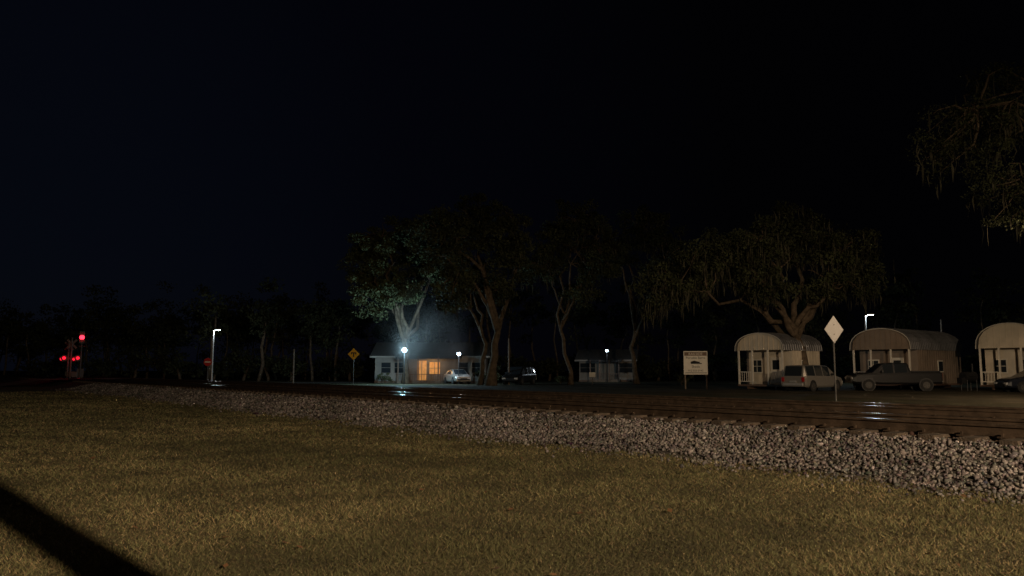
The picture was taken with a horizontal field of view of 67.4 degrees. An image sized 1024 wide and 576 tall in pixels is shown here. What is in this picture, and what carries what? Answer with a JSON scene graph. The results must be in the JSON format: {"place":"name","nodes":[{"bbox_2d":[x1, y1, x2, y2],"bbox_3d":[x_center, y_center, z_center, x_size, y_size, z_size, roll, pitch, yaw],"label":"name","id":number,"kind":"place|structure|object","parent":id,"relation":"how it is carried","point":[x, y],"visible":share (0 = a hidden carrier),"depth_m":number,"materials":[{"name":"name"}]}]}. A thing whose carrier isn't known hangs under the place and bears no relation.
{"place":"outdoors","nodes":[
{"label":"outdoors","id":0,"kind":"place"},
{"bbox_2d":[2,385,43,386],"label":"side street","id":1,"kind":"structure","parent":0,"point":[22,386],"depth_m":65.46,"materials":[{"name":"grey asphalt"}]},
{"bbox_2d":[44,378,157,379],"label":"crossing pavement","id":2,"kind":"structure","parent":0,"point":[94,378],"depth_m":73.22,"materials":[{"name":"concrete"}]},
{"bbox_2d":[275,377,745,382],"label":"side street","id":3,"kind":"structure","parent":0,"point":[499,380],"depth_m":88.98,"materials":[{"name":"grey asphalt"}]},
{"bbox_2d":[0,382,1023,575],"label":"lawn","id":4,"kind":"structure","parent":0,"point":[10,390],"depth_m":7.98,"materials":[{"name":"plant"}]},
{"bbox_2d":[11,420,1007,575],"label":"fallen leaves","id":5,"kind":"object","parent":4,"relation":"on","point":[669,510],"visible":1,"depth_m":7.61,"materials":[{"name":"brown plant"}]},
{"bbox_2d":[0,371,1023,407],"bbox_3d":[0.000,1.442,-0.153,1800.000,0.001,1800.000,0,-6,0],"label":"ground","id":6,"kind":"structure","parent":0,"point":[726,379],"depth_m":70.14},
{"bbox_2d":[0,379,42,386],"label":"crossing ramp","id":7,"kind":"structure","parent":6,"relation":"on","point":[16,382],"depth_m":66.98,"materials":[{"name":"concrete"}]},
{"bbox_2d":[59,342,75,377],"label":"crossing signal","id":8,"kind":"object","parent":6,"relation":"on","point":[69,348],"visible":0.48,"depth_m":77.14,"materials":[{"name":"metal"}]},
{"bbox_2d":[61,337,80,380],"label":"crossing signal","id":9,"kind":"object","parent":6,"relation":"on","point":[76,357],"visible":0.98,"depth_m":70.69,"materials":[{"name":"metal"}]},
{"bbox_2d":[76,331,84,377],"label":"railroad signal","id":10,"kind":"object","parent":6,"relation":"on","point":[80,372],"visible":0.92,"depth_m":87.60,"materials":[{"name":"metal"}]},
{"bbox_2d":[292,349,294,382],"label":"wooden post","id":11,"kind":"object","parent":6,"relation":"on","point":[293,365],"visible":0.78,"depth_m":81.53,"materials":[{"name":"brown wood"}]},
{"bbox_2d":[348,348,358,382],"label":"warning sign","id":12,"kind":"object","parent":6,"relation":"on","point":[353,353],"visible":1,"depth_m":72.73,"materials":[{"name":"metal"}]},
{"bbox_2d":[376,373,392,382],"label":"shrub","id":13,"kind":"object","parent":6,"relation":"on","point":[380,377],"visible":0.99,"depth_m":81.29,"materials":[{"name":"green plant"}]},
{"bbox_2d":[337,213,455,383],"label":"oak tree","id":14,"kind":"object","parent":6,"relation":"on","point":[372,252],"visible":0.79,"depth_m":79.56,"materials":[{"name":"green plant"}]},
{"bbox_2d":[402,348,406,383],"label":"yard lamp","id":15,"kind":"object","parent":6,"relation":"on","point":[404,350],"visible":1,"depth_m":75.59,"materials":[{"name":"grey metal"}]},
{"bbox_2d":[395,354,461,382],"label":"porch","id":16,"kind":"object","parent":6,"relation":"on","point":[430,356],"visible":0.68,"depth_m":81.56,"materials":[{"name":"white wood"}]},
{"bbox_2d":[374,358,487,382],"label":"walls","id":17,"kind":"structure","parent":6,"relation":"on","point":[447,365],"depth_m":83.56,"materials":[{"name":"wood"}]},
{"bbox_2d":[380,361,479,379],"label":"windows and doors","id":18,"kind":"structure","parent":17,"relation":"attached to","point":[385,367],"depth_m":83.48,"materials":[{"name":"glass"}]},
{"bbox_2d":[370,342,490,357],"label":"roof","id":19,"kind":"structure","parent":17,"relation":"on","point":[394,349],"depth_m":85.43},
{"bbox_2d":[443,369,470,383],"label":"parked car","id":20,"kind":"object","parent":6,"relation":"on","point":[452,376],"visible":0.98,"depth_m":77.51,"materials":[{"name":"silver metal"}]},
{"bbox_2d":[457,352,460,383],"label":"yard lamp","id":21,"kind":"object","parent":6,"relation":"on","point":[458,353],"visible":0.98,"depth_m":76.58,"materials":[{"name":"grey metal"}]},
{"bbox_2d":[432,257,494,384],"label":"oak tree","id":22,"kind":"object","parent":6,"relation":"on","point":[445,308],"visible":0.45,"depth_m":71.79,"materials":[{"name":"green plant"}]},
{"bbox_2d":[401,193,541,385],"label":"oak tree","id":23,"kind":"object","parent":6,"relation":"on","point":[511,253],"visible":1,"depth_m":69.93,"materials":[{"name":"green plant"}]},
{"bbox_2d":[473,369,486,381],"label":"shrub","id":24,"kind":"object","parent":6,"relation":"on","point":[477,374],"visible":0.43,"depth_m":80.32,"materials":[{"name":"green plant"}]},
{"bbox_2d":[14,345,985,380],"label":"distant undergrowth","id":25,"kind":"object","parent":6,"relation":"on","point":[161,362],"visible":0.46,"depth_m":98.03,"materials":[{"name":"green plant"}]},
{"bbox_2d":[508,339,509,384],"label":"wooden post","id":26,"kind":"object","parent":6,"relation":"on","point":[508,357],"visible":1,"depth_m":73.66,"materials":[{"name":"brown wood"}]},
{"bbox_2d":[0,267,1023,380],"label":"distant trees","id":27,"kind":"object","parent":6,"relation":"on","point":[240,327],"visible":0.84,"depth_m":107.64,"materials":[{"name":"green plant"}]},
{"bbox_2d":[0,376,1023,491],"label":"railroad embankment","id":28,"kind":"structure","parent":6,"relation":"on","point":[65,384],"depth_m":12.34,"materials":[{"name":"grey gravel"}]},
{"bbox_2d":[0,374,1023,445],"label":"railroad track","id":29,"kind":"structure","parent":28,"relation":"on","point":[975,429],"depth_m":15.85,"materials":[{"name":"brown metal"}]},
{"bbox_2d":[0,373,1023,419],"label":"railroad track","id":30,"kind":"structure","parent":28,"relation":"on","point":[962,411],"depth_m":21.30,"materials":[{"name":"brown metal"}]},
{"bbox_2d":[50,382,1023,506],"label":"ballast gravel","id":31,"kind":"structure","parent":28,"relation":"on","point":[589,432],"depth_m":13.77,"materials":[{"name":"grey gravel"}]},
{"bbox_2d":[502,366,535,384],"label":"parked car","id":32,"kind":"object","parent":6,"relation":"on","point":[520,375],"visible":0.98,"depth_m":73.41,"materials":[{"name":"paint"}]},
{"bbox_2d":[517,198,626,384],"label":"oak tree","id":33,"kind":"object","parent":6,"relation":"on","point":[562,232],"visible":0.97,"depth_m":73.92,"materials":[{"name":"green plant"}]},
{"bbox_2d":[589,372,594,383],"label":"notice sign","id":34,"kind":"object","parent":6,"relation":"on","point":[592,374],"visible":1,"depth_m":75.50,"materials":[{"name":"white metal"}]},
{"bbox_2d":[587,358,621,381],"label":"porch","id":35,"kind":"object","parent":6,"relation":"on","point":[599,360],"visible":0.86,"depth_m":89.68,"materials":[{"name":"white wood"}]},
{"bbox_2d":[579,361,632,381],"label":"walls","id":36,"kind":"structure","parent":6,"relation":"on","point":[624,377],"depth_m":91.50,"materials":[{"name":"grey wood"}]},
{"bbox_2d":[579,362,631,378],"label":"windows and doors","id":37,"kind":"structure","parent":36,"relation":"attached to","point":[625,367],"depth_m":91.39,"materials":[{"name":"glass"}]},
{"bbox_2d":[574,349,639,360],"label":"roof","id":38,"kind":"structure","parent":36,"relation":"on","point":[587,354],"depth_m":93.02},
{"bbox_2d":[576,204,691,383],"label":"oak tree","id":39,"kind":"object","parent":6,"relation":"on","point":[653,236],"visible":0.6,"depth_m":78.29,"materials":[{"name":"green plant"}]},
{"bbox_2d":[672,371,693,384],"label":"shrub","id":40,"kind":"object","parent":6,"relation":"on","point":[677,376],"visible":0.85,"depth_m":71.26,"materials":[{"name":"green plant"}]},
{"bbox_2d":[683,351,707,388],"bbox_3d":[13.799,6.159,57.662,1.750,2.825,0.240,-1,-6,8],"label":"business sign","id":41,"kind":"object","parent":6,"relation":"on","point":[695,362],"visible":1,"depth_m":57.70,"materials":[{"name":"white paint"}]},
{"bbox_2d":[624,200,895,388],"bbox_3d":[18.163,0.435,57.197,19.484,14.553,10.274,0,-6,0],"label":"live oak tree","id":42,"kind":"object","parent":6,"relation":"on","point":[704,261],"visible":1,"depth_m":56.24,"materials":[{"name":"green plant"}]},
{"bbox_2d":[626,388,1023,402],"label":"parking lot","id":43,"kind":"structure","parent":6,"relation":"on","point":[995,397],"depth_m":46.53,"materials":[{"name":"grey asphalt"}]},
{"bbox_2d":[735,332,821,389],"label":"barn shed","id":44,"kind":"structure","parent":43,"relation":"on","point":[770,356],"depth_m":57.20,"materials":[{"name":"beige"}]},
{"bbox_2d":[753,357,802,384],"bbox_3d":[20.165,6.235,57.784,2.091,2.000,3.445,5,-8,-39],"label":"door and windows","id":45,"kind":"structure","parent":44,"relation":"in","point":[775,362],"depth_m":57.08,"materials":[{"name":"white paint"}]},
{"bbox_2d":[781,365,842,390],"bbox_3d":[20.608,6.183,52.648,4.960,1.800,2.260,5,-8,-38],"label":"minivan","id":46,"kind":"object","parent":43,"relation":"on","point":[812,377],"visible":0.99,"depth_m":51.42,"materials":[{"name":"silver metal"}]},
{"bbox_2d":[845,363,942,390],"bbox_3d":[26.325,6.155,53.144,5.890,1.960,2.360,-1,-6,8],"label":"pickup truck","id":47,"kind":"object","parent":43,"relation":"on","point":[869,379],"visible":1,"depth_m":52.30,"materials":[{"name":"paint"}]},
{"bbox_2d":[849,328,962,388],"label":"barn shed","id":48,"kind":"structure","parent":43,"relation":"on","point":[919,350],"depth_m":59.56,"materials":[{"name":"beige"}]},
{"bbox_2d":[868,358,943,371],"bbox_3d":[30.969,6.513,60.400,4.291,2.000,3.895,5,-8,-39],"label":"door and windows","id":49,"kind":"structure","parent":48,"relation":"in","point":[894,360],"depth_m":59.86,"materials":[{"name":"white paint"}]},
{"bbox_2d":[975,322,1023,389],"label":"barn shed","id":50,"kind":"structure","parent":43,"relation":"on","point":[1002,344],"depth_m":55.22,"materials":[{"name":"beige"}]},
{"bbox_2d":[993,357,1023,372],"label":"door and windows","id":51,"kind":"structure","parent":50,"relation":"in","point":[1004,364],"depth_m":55.58,"materials":[{"name":"white paint"}]},
{"bbox_2d":[864,313,873,329],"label":"street lamp","id":52,"kind":"object","parent":6,"relation":"on","point":[865,318],"visible":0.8,"depth_m":76.03,"materials":[{"name":"metal"}]},
{"bbox_2d":[896,59,1023,246],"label":"live oak tree","id":53,"kind":"object","parent":6,"relation":"on","point":[973,117],"visible":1,"depth_m":36.56,"materials":[{"name":"green plant"}]},
{"bbox_2d":[957,364,977,390],"bbox_3d":[31.170,6.109,52.574,1.290,1.850,0.757,2,-6,-15],"label":"barbecue smoker","id":54,"kind":"object","parent":6,"relation":"on","point":[967,377],"visible":1,"depth_m":52.41,"materials":[{"name":"black paint"}]},
{"bbox_2d":[994,370,1023,391],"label":"parked car","id":55,"kind":"object","parent":6,"relation":"on","point":[1012,383],"visible":1,"depth_m":49.21,"materials":[{"name":"blue paint"}]},
{"bbox_2d":[0,0,1023,370],"label":"sky","id":56,"kind":"structure","parent":0,"point":[227,146],"materials":[{"name":"black"}]},
{"label":"road","id":57,"kind":"structure","parent":0,"visible":0},
{"bbox_2d":[211,329,220,379],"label":"street lamp","id":58,"kind":"object","parent":57,"relation":"on","point":[212,354],"visible":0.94,"depth_m":85.64,"materials":[{"name":"metal"}]},
{"bbox_2d":[824,316,842,400],"bbox_3d":[13.486,3.004,32.089,1.160,3.700,0.100,3,-7,-28],"label":"diamond sign","id":59,"kind":"object","parent":57,"relation":"on","point":[833,329],"visible":0.89,"depth_m":32.14,"materials":[{"name":"metal"}]},
{"label":"dirt shoulder","id":60,"kind":"structure","parent":0,"visible":0},
{"bbox_2d":[204,358,211,379],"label":"stop sign","id":61,"kind":"object","parent":60,"relation":"on","point":[207,362],"visible":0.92,"depth_m":71.66,"materials":[{"name":"metal"}]}
]}

